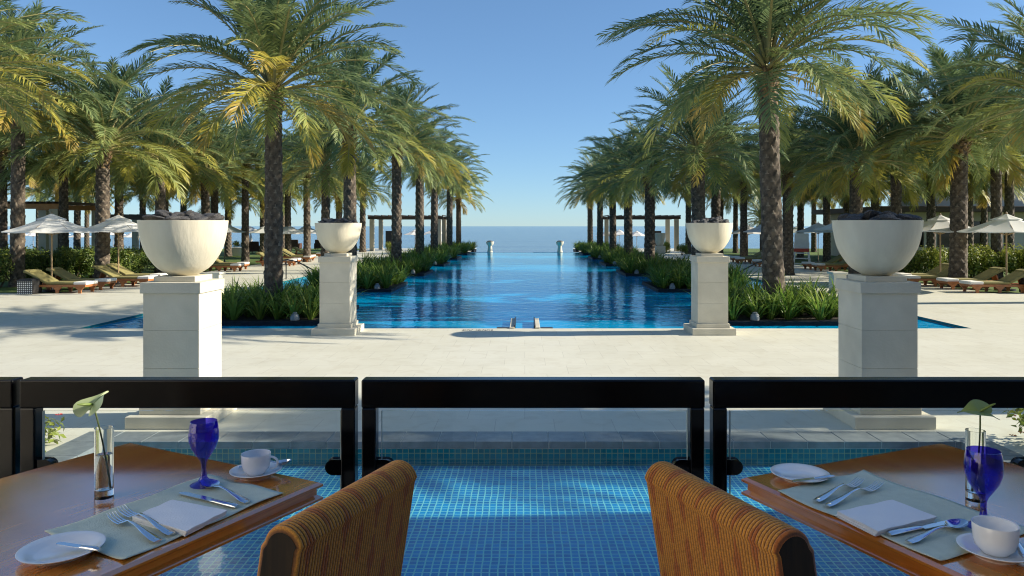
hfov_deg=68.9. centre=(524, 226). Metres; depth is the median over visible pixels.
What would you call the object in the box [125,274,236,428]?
pedestal
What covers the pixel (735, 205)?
palm tree
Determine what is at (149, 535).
fork
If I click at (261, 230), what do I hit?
parasol
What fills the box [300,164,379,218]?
palm tree
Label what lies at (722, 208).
palm tree
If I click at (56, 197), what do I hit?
palm tree
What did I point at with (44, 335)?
terrace
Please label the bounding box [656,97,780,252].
palm tree
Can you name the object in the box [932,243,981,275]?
shrub
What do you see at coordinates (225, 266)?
sun lounger
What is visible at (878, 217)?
lava rock
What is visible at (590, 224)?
palm tree
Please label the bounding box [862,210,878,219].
lava rock
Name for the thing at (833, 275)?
stone bollard
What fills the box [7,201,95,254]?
pergola
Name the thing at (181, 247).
urn
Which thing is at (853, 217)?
lava rock
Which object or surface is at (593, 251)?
strap leaf planting
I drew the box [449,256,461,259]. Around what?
pool planter
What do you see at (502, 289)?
pool water
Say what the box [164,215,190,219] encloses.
lava rock
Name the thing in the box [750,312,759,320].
spotlight
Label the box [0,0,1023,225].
sky
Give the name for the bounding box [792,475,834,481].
butter knife
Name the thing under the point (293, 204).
palm tree
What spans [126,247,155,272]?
shrub
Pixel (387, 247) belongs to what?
shrub
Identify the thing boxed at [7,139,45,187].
palm tree
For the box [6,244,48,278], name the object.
shrub
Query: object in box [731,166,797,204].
palm tree
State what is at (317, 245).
wicker armchair
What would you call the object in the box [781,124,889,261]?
palm tree
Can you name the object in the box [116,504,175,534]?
fork
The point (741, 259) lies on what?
sun lounger
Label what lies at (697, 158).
palm tree
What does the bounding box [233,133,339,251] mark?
palm tree
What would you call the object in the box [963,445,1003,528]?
wine goblet
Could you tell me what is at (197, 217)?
lava rock
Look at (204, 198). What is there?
palm tree
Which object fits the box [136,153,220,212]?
palm tree
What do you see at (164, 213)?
lava rock
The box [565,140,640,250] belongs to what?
palm tree
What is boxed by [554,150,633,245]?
palm tree
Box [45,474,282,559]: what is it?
placemat
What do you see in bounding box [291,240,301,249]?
wicker armchair
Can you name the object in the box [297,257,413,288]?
strap leaf planting
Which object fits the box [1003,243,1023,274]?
shrub
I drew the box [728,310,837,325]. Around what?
pool planter
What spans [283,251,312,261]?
sun lounger
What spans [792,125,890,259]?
palm tree
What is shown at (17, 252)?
palm tree
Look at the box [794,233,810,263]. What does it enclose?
lifeguard chair
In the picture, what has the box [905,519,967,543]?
spoon
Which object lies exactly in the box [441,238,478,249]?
strap leaf planting
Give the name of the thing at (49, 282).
sun lounger
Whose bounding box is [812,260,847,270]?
sun lounger
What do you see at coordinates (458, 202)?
palm tree
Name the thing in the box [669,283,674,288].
spotlight
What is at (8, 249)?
shrub
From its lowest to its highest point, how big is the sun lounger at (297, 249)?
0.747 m
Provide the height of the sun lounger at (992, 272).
0.747 m
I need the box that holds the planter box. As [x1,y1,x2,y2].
[232,240,241,255]
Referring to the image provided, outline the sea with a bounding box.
[8,226,822,251]
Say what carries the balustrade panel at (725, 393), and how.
on the restaurant floor
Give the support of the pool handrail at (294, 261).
on the terrace
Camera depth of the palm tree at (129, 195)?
54.80 m
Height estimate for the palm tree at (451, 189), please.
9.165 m
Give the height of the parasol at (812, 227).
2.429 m
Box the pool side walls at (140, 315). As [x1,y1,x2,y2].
[82,252,967,327]
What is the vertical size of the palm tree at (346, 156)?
8.746 m
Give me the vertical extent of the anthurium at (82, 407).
0.246 m
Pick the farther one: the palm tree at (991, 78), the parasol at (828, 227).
the parasol at (828, 227)
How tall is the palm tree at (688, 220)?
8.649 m
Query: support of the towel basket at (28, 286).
on the terrace
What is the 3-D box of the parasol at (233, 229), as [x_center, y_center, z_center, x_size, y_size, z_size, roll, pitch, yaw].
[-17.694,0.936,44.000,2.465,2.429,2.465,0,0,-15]
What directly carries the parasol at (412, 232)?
on the beach
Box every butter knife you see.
[56,542,101,551]
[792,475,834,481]
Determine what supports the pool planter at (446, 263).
on the pool floor
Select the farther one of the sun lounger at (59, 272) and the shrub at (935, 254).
the shrub at (935, 254)
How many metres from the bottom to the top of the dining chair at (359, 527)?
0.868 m
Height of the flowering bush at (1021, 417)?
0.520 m
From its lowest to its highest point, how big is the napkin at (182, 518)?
0.018 m
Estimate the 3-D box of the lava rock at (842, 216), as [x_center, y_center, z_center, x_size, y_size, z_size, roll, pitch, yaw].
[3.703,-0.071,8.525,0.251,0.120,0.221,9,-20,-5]
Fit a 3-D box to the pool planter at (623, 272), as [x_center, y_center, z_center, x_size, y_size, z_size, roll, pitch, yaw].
[6.080,2.752,34.650,3.260,1.295,3.500,0,0,0]
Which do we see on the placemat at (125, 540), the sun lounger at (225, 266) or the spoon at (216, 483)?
the spoon at (216, 483)
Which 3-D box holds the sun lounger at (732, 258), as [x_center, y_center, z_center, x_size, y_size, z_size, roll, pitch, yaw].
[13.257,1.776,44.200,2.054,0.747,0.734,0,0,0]
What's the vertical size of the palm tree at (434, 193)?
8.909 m
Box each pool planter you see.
[222,305,358,325]
[306,282,407,291]
[402,269,432,275]
[432,261,449,265]
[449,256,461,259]
[588,256,601,259]
[599,261,618,265]
[616,269,649,275]
[642,282,745,291]
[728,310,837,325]
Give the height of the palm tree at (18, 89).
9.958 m
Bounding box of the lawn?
[0,249,1020,292]
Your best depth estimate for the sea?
404.61 m
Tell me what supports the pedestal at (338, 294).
on the terrace
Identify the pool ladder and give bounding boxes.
[497,317,552,327]
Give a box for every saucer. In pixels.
[229,462,281,480]
[956,533,1023,564]
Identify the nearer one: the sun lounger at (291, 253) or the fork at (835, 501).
the fork at (835, 501)
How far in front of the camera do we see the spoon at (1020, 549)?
1.55 m
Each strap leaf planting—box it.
[215,275,368,319]
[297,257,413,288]
[357,250,444,273]
[380,246,457,263]
[408,244,462,257]
[424,241,472,252]
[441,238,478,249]
[572,240,606,249]
[576,240,622,252]
[583,243,641,257]
[598,246,662,263]
[610,251,690,273]
[635,255,759,288]
[679,268,837,319]
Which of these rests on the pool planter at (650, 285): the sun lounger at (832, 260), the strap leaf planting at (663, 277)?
the strap leaf planting at (663, 277)
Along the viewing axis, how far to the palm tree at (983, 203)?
42.84 m
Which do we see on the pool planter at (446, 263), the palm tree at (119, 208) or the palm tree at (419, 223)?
the palm tree at (419, 223)
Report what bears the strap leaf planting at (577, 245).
in the pool planter
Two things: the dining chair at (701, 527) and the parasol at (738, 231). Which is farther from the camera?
the parasol at (738, 231)
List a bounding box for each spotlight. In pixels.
[290,312,298,320]
[374,283,379,288]
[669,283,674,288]
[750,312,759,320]
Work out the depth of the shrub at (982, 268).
30.55 m
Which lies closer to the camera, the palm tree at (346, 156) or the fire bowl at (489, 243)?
the palm tree at (346, 156)
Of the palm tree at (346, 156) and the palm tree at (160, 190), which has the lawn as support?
the palm tree at (160, 190)
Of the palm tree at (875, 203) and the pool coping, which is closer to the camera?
the pool coping
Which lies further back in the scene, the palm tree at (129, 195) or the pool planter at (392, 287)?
the palm tree at (129, 195)
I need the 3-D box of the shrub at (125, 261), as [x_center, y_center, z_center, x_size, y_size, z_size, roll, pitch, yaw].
[-16.850,1.485,30.984,1.628,1.443,1.585,0,0,-12]
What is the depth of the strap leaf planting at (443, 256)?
41.92 m
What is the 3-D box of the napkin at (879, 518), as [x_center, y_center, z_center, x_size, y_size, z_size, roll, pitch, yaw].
[0.853,0.689,1.772,0.199,0.018,0.127,0,0,-25]
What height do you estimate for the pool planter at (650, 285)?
1.295 m
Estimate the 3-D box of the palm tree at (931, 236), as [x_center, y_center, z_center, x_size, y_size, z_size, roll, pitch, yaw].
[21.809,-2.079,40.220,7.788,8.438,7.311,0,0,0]
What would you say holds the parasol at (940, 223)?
on the lawn
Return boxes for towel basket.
[17,278,41,293]
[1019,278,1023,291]
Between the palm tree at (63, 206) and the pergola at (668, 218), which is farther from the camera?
the pergola at (668, 218)
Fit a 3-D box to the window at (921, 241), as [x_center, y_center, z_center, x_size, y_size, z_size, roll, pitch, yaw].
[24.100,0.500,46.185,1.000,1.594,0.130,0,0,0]
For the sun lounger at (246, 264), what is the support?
on the terrace
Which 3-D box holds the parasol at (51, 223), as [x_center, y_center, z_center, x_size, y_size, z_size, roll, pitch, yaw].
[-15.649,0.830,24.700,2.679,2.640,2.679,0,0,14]
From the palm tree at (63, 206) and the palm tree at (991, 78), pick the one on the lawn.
the palm tree at (63, 206)
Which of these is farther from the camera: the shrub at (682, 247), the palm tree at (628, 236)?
the shrub at (682, 247)
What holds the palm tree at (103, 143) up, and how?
on the lawn
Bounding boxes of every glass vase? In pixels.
[94,425,113,499]
[965,428,985,502]
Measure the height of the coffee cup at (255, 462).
0.056 m
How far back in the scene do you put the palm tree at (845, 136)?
27.34 m
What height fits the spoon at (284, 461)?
0.016 m
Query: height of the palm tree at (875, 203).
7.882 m
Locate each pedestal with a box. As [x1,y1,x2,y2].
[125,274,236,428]
[311,253,363,335]
[684,253,735,335]
[823,274,935,428]
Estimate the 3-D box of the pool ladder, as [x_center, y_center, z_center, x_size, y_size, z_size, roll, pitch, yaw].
[0.000,2.520,16.425,1.180,0.860,1.550,0,0,0]
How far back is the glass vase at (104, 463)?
1.91 m
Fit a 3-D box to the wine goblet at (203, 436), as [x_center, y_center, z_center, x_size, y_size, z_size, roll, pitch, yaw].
[-0.865,0.611,2.012,0.078,0.172,0.078,0,0,0]
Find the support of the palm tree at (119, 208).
on the lawn
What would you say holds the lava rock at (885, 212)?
in the urn at (878, 247)
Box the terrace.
[0,248,1023,455]
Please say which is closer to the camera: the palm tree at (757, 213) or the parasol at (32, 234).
the palm tree at (757, 213)
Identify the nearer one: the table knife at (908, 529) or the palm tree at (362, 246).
the table knife at (908, 529)
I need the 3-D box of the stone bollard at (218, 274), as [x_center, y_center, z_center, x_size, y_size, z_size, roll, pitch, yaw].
[-9.950,1.810,24.000,0.480,0.680,0.480,0,0,0]
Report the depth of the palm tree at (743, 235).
46.84 m
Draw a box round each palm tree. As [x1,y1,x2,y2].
[0,0,127,137]
[0,0,137,286]
[0,48,221,277]
[0,85,90,272]
[0,90,153,269]
[7,133,93,201]
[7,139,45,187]
[7,164,54,249]
[33,156,124,253]
[45,109,184,262]
[51,75,259,272]
[69,190,113,249]
[87,103,230,210]
[110,158,179,253]
[118,0,424,314]
[121,109,284,213]
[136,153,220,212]
[153,114,263,258]
[184,171,264,255]
[195,112,294,261]
[232,173,302,251]
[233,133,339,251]
[238,87,406,255]
[243,123,365,261]
[249,32,450,254]
[253,158,311,248]
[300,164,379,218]
[317,77,480,271]
[332,162,402,251]
[367,112,476,255]
[387,128,489,250]
[409,139,492,245]
[424,167,492,242]
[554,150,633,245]
[554,164,608,242]
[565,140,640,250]
[572,125,684,254]
[577,113,727,261]
[595,0,946,315]
[602,59,786,254]
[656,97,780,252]
[659,153,710,253]
[672,139,759,255]
[705,130,781,255]
[705,173,757,252]
[711,102,871,274]
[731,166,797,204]
[735,199,782,250]
[749,52,978,273]
[750,110,826,259]
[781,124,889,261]
[781,186,842,251]
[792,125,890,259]
[804,60,995,272]
[809,190,884,209]
[815,142,924,210]
[849,28,1023,286]
[870,111,1002,250]
[887,133,1023,247]
[893,64,1023,277]
[910,0,1023,164]
[920,151,1023,249]
[934,106,1023,270]
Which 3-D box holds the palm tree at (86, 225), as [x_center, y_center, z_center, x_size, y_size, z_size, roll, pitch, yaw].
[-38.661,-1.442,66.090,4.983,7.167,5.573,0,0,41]
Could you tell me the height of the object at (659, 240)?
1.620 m
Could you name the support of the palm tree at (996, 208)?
on the lawn
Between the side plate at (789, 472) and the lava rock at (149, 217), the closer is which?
the side plate at (789, 472)
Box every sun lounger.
[23,269,97,293]
[46,267,116,289]
[92,265,157,286]
[105,263,167,283]
[203,262,243,271]
[211,258,248,269]
[256,252,296,265]
[262,251,301,264]
[283,249,315,260]
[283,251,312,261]
[292,247,320,256]
[730,250,761,262]
[735,255,761,263]
[752,259,761,266]
[802,255,847,269]
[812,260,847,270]
[892,263,948,274]
[900,268,947,285]
[936,267,1005,289]
[959,269,1023,292]
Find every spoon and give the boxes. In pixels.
[199,478,250,502]
[239,459,290,467]
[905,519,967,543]
[1017,543,1023,558]
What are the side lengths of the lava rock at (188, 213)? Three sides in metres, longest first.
0.217 x 0.186 x 0.096 m
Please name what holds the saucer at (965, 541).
on the dining table at (936, 469)
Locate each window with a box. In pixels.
[919,232,922,246]
[937,221,980,246]
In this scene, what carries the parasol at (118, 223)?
on the lawn
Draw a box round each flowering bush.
[45,413,65,451]
[1002,408,1023,436]
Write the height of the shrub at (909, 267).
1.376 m
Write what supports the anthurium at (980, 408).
in the glass vase at (974, 436)
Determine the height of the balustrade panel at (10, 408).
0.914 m
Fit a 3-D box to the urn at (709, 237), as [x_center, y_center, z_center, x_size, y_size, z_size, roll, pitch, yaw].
[3.730,0.240,15.100,0.930,0.610,0.930,0,0,0]
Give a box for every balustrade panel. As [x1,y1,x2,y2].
[0,377,22,478]
[20,377,357,489]
[361,377,704,479]
[709,377,1023,493]
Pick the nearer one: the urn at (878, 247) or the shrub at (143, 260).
the urn at (878, 247)
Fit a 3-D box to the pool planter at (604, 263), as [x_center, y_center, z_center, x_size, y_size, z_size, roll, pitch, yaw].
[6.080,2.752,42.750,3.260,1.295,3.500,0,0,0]
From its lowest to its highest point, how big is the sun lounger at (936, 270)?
0.747 m
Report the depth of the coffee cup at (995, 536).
1.56 m
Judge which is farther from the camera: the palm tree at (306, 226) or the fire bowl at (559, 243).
the fire bowl at (559, 243)
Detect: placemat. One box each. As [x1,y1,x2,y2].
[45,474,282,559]
[778,470,1023,560]
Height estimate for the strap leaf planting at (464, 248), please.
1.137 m
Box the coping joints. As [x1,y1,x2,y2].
[142,432,962,449]
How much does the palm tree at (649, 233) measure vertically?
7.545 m
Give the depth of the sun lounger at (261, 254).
40.07 m
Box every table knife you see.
[179,492,239,507]
[886,520,945,535]
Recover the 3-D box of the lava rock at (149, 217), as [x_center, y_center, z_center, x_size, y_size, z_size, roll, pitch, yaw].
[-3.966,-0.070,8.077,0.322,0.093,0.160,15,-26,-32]
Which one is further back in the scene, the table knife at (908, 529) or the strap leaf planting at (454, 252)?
the strap leaf planting at (454, 252)
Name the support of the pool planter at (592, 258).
on the pool floor
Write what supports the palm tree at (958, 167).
on the lawn
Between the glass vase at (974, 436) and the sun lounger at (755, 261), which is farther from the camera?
the sun lounger at (755, 261)
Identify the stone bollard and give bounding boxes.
[205,271,225,292]
[827,271,847,293]
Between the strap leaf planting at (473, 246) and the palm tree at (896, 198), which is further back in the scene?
the strap leaf planting at (473, 246)
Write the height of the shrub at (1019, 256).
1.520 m
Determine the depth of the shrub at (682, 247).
55.92 m
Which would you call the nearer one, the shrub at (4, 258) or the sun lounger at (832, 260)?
the shrub at (4, 258)
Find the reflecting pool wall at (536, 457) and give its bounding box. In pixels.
[162,449,904,465]
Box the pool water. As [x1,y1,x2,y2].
[94,252,955,327]
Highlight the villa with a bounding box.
[811,162,1023,255]
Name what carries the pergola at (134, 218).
on the lawn
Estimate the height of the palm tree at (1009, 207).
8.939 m
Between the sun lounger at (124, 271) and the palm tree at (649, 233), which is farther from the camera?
the palm tree at (649, 233)
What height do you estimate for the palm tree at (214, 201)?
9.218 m
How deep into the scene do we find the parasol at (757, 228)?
44.62 m
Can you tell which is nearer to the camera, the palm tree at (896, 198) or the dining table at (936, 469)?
the dining table at (936, 469)
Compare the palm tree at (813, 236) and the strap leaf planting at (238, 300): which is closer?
the strap leaf planting at (238, 300)
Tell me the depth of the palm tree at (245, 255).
43.81 m
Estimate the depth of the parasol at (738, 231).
49.60 m
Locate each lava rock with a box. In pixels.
[142,215,163,219]
[155,210,175,217]
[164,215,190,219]
[176,210,193,217]
[190,215,207,219]
[207,213,221,219]
[709,216,722,222]
[837,213,850,219]
[843,214,862,219]
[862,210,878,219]
[869,213,892,219]
[875,211,891,215]
[882,214,901,219]
[897,214,921,220]
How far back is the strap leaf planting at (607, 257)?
41.88 m
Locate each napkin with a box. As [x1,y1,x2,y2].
[132,500,226,535]
[835,500,936,535]
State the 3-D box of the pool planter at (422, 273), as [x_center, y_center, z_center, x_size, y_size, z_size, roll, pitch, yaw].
[-6.080,2.752,34.650,3.260,1.295,3.500,0,0,0]
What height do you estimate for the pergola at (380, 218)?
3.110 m
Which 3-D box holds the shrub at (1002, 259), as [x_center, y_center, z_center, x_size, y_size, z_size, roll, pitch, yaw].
[19.484,1.448,31.075,1.447,1.490,2.114,0,0,18]
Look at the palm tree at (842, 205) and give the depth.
56.75 m
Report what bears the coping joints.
attached to the pool coping
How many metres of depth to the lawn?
44.29 m
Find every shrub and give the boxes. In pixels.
[0,244,39,280]
[0,247,14,286]
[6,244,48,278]
[29,245,79,279]
[65,245,94,277]
[110,245,141,274]
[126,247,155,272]
[384,242,390,253]
[663,240,670,252]
[676,242,688,254]
[896,249,934,272]
[912,245,948,272]
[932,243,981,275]
[968,243,998,277]
[980,243,1016,271]
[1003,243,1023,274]
[1016,246,1023,266]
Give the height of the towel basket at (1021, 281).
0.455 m
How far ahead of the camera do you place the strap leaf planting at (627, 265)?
33.68 m
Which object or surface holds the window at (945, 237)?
in the villa
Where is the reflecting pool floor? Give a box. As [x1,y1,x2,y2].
[158,466,909,575]
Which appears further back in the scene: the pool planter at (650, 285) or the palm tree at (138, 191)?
the palm tree at (138, 191)
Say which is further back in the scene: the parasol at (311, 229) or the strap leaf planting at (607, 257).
the parasol at (311, 229)
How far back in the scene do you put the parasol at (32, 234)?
77.32 m
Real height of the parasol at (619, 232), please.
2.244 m
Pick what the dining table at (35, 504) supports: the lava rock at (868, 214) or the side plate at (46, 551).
the side plate at (46, 551)
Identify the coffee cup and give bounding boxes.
[241,449,278,475]
[971,515,1019,556]
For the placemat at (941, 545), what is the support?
on the dining table at (936, 469)
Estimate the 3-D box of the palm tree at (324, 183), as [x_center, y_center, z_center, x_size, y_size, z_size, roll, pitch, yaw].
[-9.580,-2.200,35.916,7.773,8.682,6.958,0,0,38]
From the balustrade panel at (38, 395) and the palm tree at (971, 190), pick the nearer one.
the balustrade panel at (38, 395)
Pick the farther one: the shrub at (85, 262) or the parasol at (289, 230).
the parasol at (289, 230)
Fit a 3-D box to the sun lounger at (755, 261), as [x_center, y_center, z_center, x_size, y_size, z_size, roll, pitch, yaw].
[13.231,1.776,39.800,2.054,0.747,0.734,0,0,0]
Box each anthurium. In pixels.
[73,391,108,429]
[957,399,999,431]
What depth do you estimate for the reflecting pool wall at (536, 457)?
7.45 m
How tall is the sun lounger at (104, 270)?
0.747 m
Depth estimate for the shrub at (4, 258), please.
25.99 m
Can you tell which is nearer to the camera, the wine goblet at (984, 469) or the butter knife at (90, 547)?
the butter knife at (90, 547)
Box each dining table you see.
[0,443,322,575]
[741,443,1023,575]
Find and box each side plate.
[15,531,105,565]
[770,463,829,483]
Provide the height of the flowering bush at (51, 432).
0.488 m
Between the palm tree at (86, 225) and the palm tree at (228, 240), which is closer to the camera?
the palm tree at (228, 240)
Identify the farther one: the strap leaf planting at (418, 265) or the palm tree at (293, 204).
the palm tree at (293, 204)
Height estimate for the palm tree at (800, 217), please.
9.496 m
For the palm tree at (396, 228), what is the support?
on the pool planter at (422, 273)
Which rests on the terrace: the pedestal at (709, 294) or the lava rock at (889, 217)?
the pedestal at (709, 294)
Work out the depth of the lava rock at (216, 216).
8.28 m
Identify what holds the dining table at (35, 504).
on the restaurant floor
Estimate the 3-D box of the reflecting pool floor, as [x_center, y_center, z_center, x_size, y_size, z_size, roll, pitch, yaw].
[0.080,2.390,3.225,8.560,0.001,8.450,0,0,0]
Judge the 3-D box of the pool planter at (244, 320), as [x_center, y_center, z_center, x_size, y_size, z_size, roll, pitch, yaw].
[-6.080,2.752,18.300,3.260,1.295,3.500,0,0,0]
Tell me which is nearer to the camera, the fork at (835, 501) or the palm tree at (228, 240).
the fork at (835, 501)
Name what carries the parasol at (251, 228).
on the lawn
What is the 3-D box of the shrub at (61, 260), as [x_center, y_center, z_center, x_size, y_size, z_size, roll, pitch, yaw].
[-18.042,1.464,28.528,1.680,1.489,1.635,0,0,31]
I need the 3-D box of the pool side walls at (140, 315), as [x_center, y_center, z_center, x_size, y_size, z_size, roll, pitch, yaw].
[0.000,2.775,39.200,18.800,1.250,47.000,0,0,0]
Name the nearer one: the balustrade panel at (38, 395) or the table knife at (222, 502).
the table knife at (222, 502)
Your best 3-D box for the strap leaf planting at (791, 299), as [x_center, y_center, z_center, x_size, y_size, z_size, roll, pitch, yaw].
[6.069,1.615,18.402,4.259,1.029,4.750,0,0,0]
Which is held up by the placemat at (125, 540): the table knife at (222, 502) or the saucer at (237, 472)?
the table knife at (222, 502)
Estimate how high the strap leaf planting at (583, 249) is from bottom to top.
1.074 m
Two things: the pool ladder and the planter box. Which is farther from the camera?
the planter box
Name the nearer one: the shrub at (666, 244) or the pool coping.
the pool coping
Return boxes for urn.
[137,220,228,275]
[315,223,361,252]
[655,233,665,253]
[686,223,732,252]
[832,220,923,275]
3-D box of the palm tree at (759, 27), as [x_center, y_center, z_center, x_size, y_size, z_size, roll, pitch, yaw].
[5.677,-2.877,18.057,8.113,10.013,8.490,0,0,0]
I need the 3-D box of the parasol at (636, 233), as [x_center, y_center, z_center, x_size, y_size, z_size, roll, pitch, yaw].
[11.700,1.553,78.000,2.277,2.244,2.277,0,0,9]
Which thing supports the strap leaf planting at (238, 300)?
on the pool planter at (244, 320)
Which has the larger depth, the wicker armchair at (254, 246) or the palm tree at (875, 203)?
the wicker armchair at (254, 246)
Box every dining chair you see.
[257,460,416,575]
[645,461,816,575]
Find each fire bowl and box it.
[486,240,493,251]
[556,240,563,251]
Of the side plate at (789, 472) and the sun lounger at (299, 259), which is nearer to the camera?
the side plate at (789, 472)
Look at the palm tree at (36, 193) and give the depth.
61.79 m
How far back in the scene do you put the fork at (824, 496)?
1.93 m
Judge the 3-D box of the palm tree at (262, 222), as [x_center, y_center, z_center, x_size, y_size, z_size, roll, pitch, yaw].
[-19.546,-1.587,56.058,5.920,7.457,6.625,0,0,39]
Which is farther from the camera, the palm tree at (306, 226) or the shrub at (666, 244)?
the shrub at (666, 244)
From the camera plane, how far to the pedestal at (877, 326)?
8.02 m
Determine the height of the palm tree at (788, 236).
7.663 m
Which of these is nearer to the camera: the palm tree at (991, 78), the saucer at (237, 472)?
the saucer at (237, 472)
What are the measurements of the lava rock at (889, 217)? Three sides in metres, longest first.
0.400 x 0.199 x 0.128 m
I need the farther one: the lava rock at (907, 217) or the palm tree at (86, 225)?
the palm tree at (86, 225)
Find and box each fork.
[106,511,161,541]
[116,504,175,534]
[813,477,863,501]
[823,480,883,506]
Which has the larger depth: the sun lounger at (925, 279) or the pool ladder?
the sun lounger at (925, 279)
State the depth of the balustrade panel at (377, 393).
2.60 m
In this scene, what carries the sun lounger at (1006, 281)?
on the terrace
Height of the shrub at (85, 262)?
1.420 m
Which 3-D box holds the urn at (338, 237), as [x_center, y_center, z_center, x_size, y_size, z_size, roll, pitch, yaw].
[-3.770,0.240,15.100,0.930,0.610,0.930,0,0,0]
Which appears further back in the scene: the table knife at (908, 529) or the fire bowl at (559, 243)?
the fire bowl at (559, 243)
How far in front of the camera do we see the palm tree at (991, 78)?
21.56 m
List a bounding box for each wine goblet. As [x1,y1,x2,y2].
[188,418,218,488]
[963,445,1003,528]
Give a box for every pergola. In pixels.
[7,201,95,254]
[110,214,151,254]
[368,215,446,250]
[603,215,680,250]
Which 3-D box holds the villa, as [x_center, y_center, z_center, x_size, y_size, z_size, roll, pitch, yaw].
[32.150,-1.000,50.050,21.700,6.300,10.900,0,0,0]
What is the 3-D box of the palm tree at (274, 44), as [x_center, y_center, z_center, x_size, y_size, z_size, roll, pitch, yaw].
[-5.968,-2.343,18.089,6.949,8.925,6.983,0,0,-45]
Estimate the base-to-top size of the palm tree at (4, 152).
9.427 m
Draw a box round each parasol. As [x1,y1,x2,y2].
[1,211,98,291]
[25,233,35,236]
[87,213,137,284]
[224,224,243,261]
[232,226,256,232]
[249,226,264,233]
[283,226,302,233]
[298,227,315,232]
[404,230,425,235]
[616,230,623,235]
[632,231,644,236]
[731,224,760,249]
[743,225,760,232]
[796,222,832,261]
[813,223,847,268]
[922,213,969,284]
[957,212,1023,290]
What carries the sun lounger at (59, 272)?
on the terrace
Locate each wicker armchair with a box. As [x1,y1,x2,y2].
[249,241,259,252]
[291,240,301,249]
[314,240,320,249]
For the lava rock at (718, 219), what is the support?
in the urn at (709, 237)
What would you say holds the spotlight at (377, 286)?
on the pool planter at (392, 287)
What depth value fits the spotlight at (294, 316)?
16.64 m
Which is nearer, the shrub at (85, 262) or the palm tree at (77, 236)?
the shrub at (85, 262)
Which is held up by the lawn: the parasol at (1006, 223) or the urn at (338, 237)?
the parasol at (1006, 223)
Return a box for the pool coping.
[45,431,1023,462]
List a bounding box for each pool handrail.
[283,259,318,278]
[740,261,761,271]

